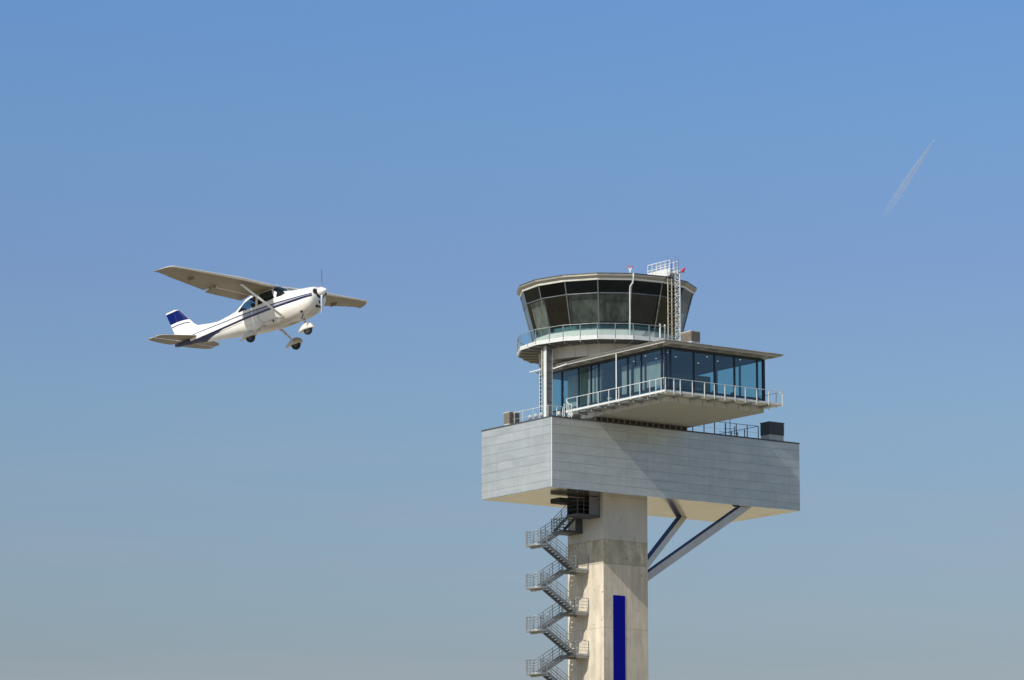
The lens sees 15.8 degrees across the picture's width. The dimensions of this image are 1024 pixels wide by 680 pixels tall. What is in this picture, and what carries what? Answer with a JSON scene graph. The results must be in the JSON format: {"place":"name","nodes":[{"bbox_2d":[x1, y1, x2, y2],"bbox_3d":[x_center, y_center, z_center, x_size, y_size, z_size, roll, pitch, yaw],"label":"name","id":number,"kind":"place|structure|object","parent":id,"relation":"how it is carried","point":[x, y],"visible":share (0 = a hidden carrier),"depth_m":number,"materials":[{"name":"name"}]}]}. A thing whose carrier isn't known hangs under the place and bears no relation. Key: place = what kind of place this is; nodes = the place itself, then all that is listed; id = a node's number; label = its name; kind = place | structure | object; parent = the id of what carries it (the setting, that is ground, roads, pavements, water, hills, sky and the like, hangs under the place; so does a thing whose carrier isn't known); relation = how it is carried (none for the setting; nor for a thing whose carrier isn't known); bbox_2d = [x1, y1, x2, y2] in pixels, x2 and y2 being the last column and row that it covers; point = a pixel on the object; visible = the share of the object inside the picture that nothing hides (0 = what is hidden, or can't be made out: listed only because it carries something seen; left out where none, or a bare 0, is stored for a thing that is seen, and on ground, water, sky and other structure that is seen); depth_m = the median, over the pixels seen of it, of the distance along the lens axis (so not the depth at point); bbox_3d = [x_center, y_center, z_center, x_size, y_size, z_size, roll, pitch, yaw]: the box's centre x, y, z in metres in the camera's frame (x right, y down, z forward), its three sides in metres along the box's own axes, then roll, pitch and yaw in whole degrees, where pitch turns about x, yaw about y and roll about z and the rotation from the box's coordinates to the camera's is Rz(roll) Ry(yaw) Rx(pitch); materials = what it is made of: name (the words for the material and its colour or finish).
{"place":"outdoors","nodes":[
{"label":"outdoors","id":0,"kind":"place"},
{"bbox_2d":[148,266,366,349],"bbox_3d":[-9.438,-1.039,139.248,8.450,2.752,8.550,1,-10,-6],"label":"light aircraft","id":1,"kind":"object","parent":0,"point":[274,308],"visible":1,"depth_m":138.46,"materials":[{"name":"white paint"}]},
{"bbox_2d":[0,0,1023,679],"label":"sky","id":2,"kind":"structure","parent":0,"point":[838,185],"materials":[{"name":"blue"}]},
{"bbox_2d":[481,255,799,679],"bbox_3d":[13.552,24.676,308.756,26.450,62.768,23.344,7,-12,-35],"label":"control tower","id":3,"kind":"structure","parent":0,"point":[622,464],"depth_m":308.29,"materials":[{"name":"concrete"}]},
{"bbox_2d":[503,411,519,424],"bbox_3d":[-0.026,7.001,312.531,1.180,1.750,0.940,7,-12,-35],"label":"ventilation unit","id":4,"kind":"object","parent":3,"relation":"on","point":[508,417],"visible":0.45,"depth_m":312.25,"materials":[{"name":"grey metal"}]},
{"bbox_2d":[521,293,525,307],"bbox_3d":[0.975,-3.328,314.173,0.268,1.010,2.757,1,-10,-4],"label":"transom window","id":5,"kind":"structure","parent":3,"relation":"in","point":[522,297],"depth_m":314.33,"materials":[{"name":"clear glass"}]},
{"bbox_2d":[520,298,534,341],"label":"window","id":6,"kind":"structure","parent":3,"relation":"in","point":[524,309],"depth_m":314.41,"materials":[{"name":"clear glass"}]},
{"bbox_2d":[524,286,539,302],"bbox_3d":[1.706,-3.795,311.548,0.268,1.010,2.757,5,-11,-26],"label":"transom window","id":7,"kind":"structure","parent":3,"relation":"in","point":[532,294],"depth_m":311.58,"materials":[{"name":"black glass"}]},
{"bbox_2d":[523,292,547,337],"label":"window","id":8,"kind":"structure","parent":3,"relation":"in","point":[534,308],"depth_m":311.58,"materials":[{"name":"grey glass"}]},
{"bbox_2d":[540,375,543,416],"label":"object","id":9,"kind":"structure","parent":3,"relation":"in","point":[541,375],"depth_m":313.03,"materials":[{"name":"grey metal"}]},
{"bbox_2d":[539,282,565,297],"bbox_3d":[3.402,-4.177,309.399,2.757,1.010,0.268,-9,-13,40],"label":"transom window","id":10,"kind":"structure","parent":3,"relation":"in","point":[555,289],"depth_m":309.38,"materials":[{"name":"black glass"}]},
{"bbox_2d":[538,286,570,333],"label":"window","id":11,"kind":"structure","parent":3,"relation":"in","point":[555,310],"depth_m":309.46,"materials":[{"name":"black glass"}]},
{"bbox_2d":[553,371,560,415],"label":"window","id":12,"kind":"structure","parent":3,"relation":"in","point":[554,412],"depth_m":311.05,"materials":[{"name":"metal"}]},
{"bbox_2d":[561,367,577,415],"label":"window","id":13,"kind":"structure","parent":3,"relation":"in","point":[562,371],"depth_m":310.37,"materials":[{"name":"metal"}]},
{"bbox_2d":[565,280,596,293],"bbox_3d":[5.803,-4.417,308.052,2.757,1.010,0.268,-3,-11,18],"label":"transom window","id":14,"kind":"structure","parent":3,"relation":"in","point":[587,286],"depth_m":308.03,"materials":[{"name":"black glass"}]},
{"bbox_2d":[564,282,598,330],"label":"window","id":15,"kind":"structure","parent":3,"relation":"in","point":[583,307],"depth_m":308.18,"materials":[{"name":"clear glass"}]},
{"bbox_2d":[578,364,590,407],"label":"window","id":16,"kind":"structure","parent":3,"relation":"in","point":[579,405],"depth_m":308.48,"materials":[{"name":"black metal"}]},
{"bbox_2d":[590,362,597,404],"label":"window","id":17,"kind":"structure","parent":3,"relation":"in","point":[593,403],"depth_m":307.20,"materials":[{"name":"black metal"}]},
{"bbox_2d":[598,358,615,402],"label":"window","id":18,"kind":"structure","parent":3,"relation":"in","point":[599,363],"depth_m":306.04,"materials":[{"name":"black metal"}]},
{"bbox_2d":[597,280,628,328],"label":"window","id":19,"kind":"structure","parent":3,"relation":"in","point":[613,307],"depth_m":307.88,"materials":[{"name":"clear glass"}]},
{"bbox_2d":[598,280,630,292],"bbox_3d":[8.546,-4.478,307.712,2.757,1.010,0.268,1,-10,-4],"label":"transom window","id":20,"kind":"structure","parent":3,"relation":"in","point":[604,285],"depth_m":307.73,"materials":[{"name":"black glass"}]},
{"bbox_2d":[617,356,626,399],"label":"window","id":21,"kind":"structure","parent":3,"relation":"in","point":[625,396],"depth_m":304.21,"materials":[{"name":"black metal"}]},
{"bbox_2d":[627,353,640,396],"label":"window","id":22,"kind":"structure","parent":3,"relation":"in","point":[628,356],"depth_m":303.03,"materials":[{"name":"black metal"}]},
{"bbox_2d":[628,280,659,331],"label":"window","id":23,"kind":"structure","parent":3,"relation":"in","point":[644,307],"depth_m":308.55,"materials":[{"name":"black glass"}]},
{"bbox_2d":[632,280,661,294],"bbox_3d":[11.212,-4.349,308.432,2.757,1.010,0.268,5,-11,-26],"label":"transom window","id":24,"kind":"structure","parent":3,"relation":"in","point":[643,287],"depth_m":308.40,"materials":[{"name":"black glass"}]},
{"bbox_2d":[640,348,660,393],"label":"window","id":25,"kind":"structure","parent":3,"relation":"in","point":[641,353],"depth_m":301.33,"materials":[{"name":"black metal"}]},
{"bbox_2d":[661,347,663,389],"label":"window","id":26,"kind":"structure","parent":3,"relation":"in","point":[662,348],"depth_m":299.57,"materials":[{"name":"black metal"}]},
{"bbox_2d":[654,283,678,334],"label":"window","id":27,"kind":"structure","parent":3,"relation":"in","point":[662,311],"depth_m":309.84,"materials":[{"name":"black glass"}]},
{"bbox_2d":[667,347,670,389],"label":"window","id":28,"kind":"structure","parent":3,"relation":"in","point":[668,388],"depth_m":299.50,"materials":[{"name":"black metal"}]},
{"bbox_2d":[661,283,682,298],"bbox_3d":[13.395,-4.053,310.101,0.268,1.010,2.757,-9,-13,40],"label":"transom window","id":29,"kind":"structure","parent":3,"relation":"in","point":[664,287],"depth_m":309.84,"materials":[{"name":"black glass"}]},
{"bbox_2d":[673,288,688,338],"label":"window","id":30,"kind":"structure","parent":3,"relation":"in","point":[684,307],"depth_m":312.42,"materials":[{"name":"grey glass"}]},
{"bbox_2d":[671,348,694,392],"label":"window","id":31,"kind":"structure","parent":3,"relation":"in","point":[676,389],"depth_m":300.16,"materials":[{"name":"black metal"}]},
{"bbox_2d":[682,289,691,304],"bbox_3d":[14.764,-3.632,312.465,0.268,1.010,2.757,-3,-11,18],"label":"transom window","id":32,"kind":"structure","parent":3,"relation":"in","point":[686,297],"depth_m":312.49,"materials":[{"name":"grey glass"}]},
{"bbox_2d":[683,294,692,331],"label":"window","id":33,"kind":"structure","parent":3,"relation":"in","point":[692,294],"depth_m":313.56,"materials":[{"name":"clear glass"}]},
{"bbox_2d":[681,330,700,342],"bbox_3d":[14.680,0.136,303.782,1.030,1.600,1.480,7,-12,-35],"label":"ventilation unit","id":34,"kind":"object","parent":3,"relation":"on","point":[691,336],"visible":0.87,"depth_m":303.37,"materials":[{"name":"grey metal"}]},
{"bbox_2d":[695,370,712,374],"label":"window","id":35,"kind":"structure","parent":3,"relation":"in","point":[712,370],"depth_m":311.50,"materials":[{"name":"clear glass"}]},
{"bbox_2d":[694,351,714,394],"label":"window","id":36,"kind":"structure","parent":3,"relation":"in","point":[701,392],"depth_m":301.55,"materials":[{"name":"black metal"}]},
{"bbox_2d":[715,353,734,397],"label":"window","id":37,"kind":"structure","parent":3,"relation":"in","point":[718,394],"depth_m":302.95,"materials":[{"name":"black metal"}]},
{"bbox_2d":[716,365,738,392],"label":"window","id":38,"kind":"structure","parent":3,"relation":"in","point":[717,370],"depth_m":309.99,"materials":[{"name":"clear glass"}]},
{"bbox_2d":[719,426,738,435],"bbox_3d":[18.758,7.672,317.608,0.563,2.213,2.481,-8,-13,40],"label":"weather mast","id":39,"kind":"object","parent":3,"relation":"on","point":[734,428],"visible":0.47,"depth_m":317.79,"materials":[{"name":"grey metal"}]},
{"bbox_2d":[735,356,757,399],"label":"window","id":40,"kind":"structure","parent":3,"relation":"in","point":[743,397],"depth_m":304.29,"materials":[{"name":"black metal"}]},
{"bbox_2d":[739,361,760,395],"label":"window","id":41,"kind":"structure","parent":3,"relation":"in","point":[740,365],"depth_m":307.50,"materials":[{"name":"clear glass"}]},
{"bbox_2d":[757,359,763,400],"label":"window","id":42,"kind":"structure","parent":3,"relation":"in","point":[760,399],"depth_m":304.92,"materials":[{"name":"black metal"}]},
{"bbox_2d":[760,421,783,440],"bbox_3d":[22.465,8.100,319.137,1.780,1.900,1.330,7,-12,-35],"label":"ventilation unit","id":43,"kind":"object","parent":3,"relation":"on","point":[770,430],"visible":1,"depth_m":318.69,"materials":[{"name":"grey metal"}]}
]}

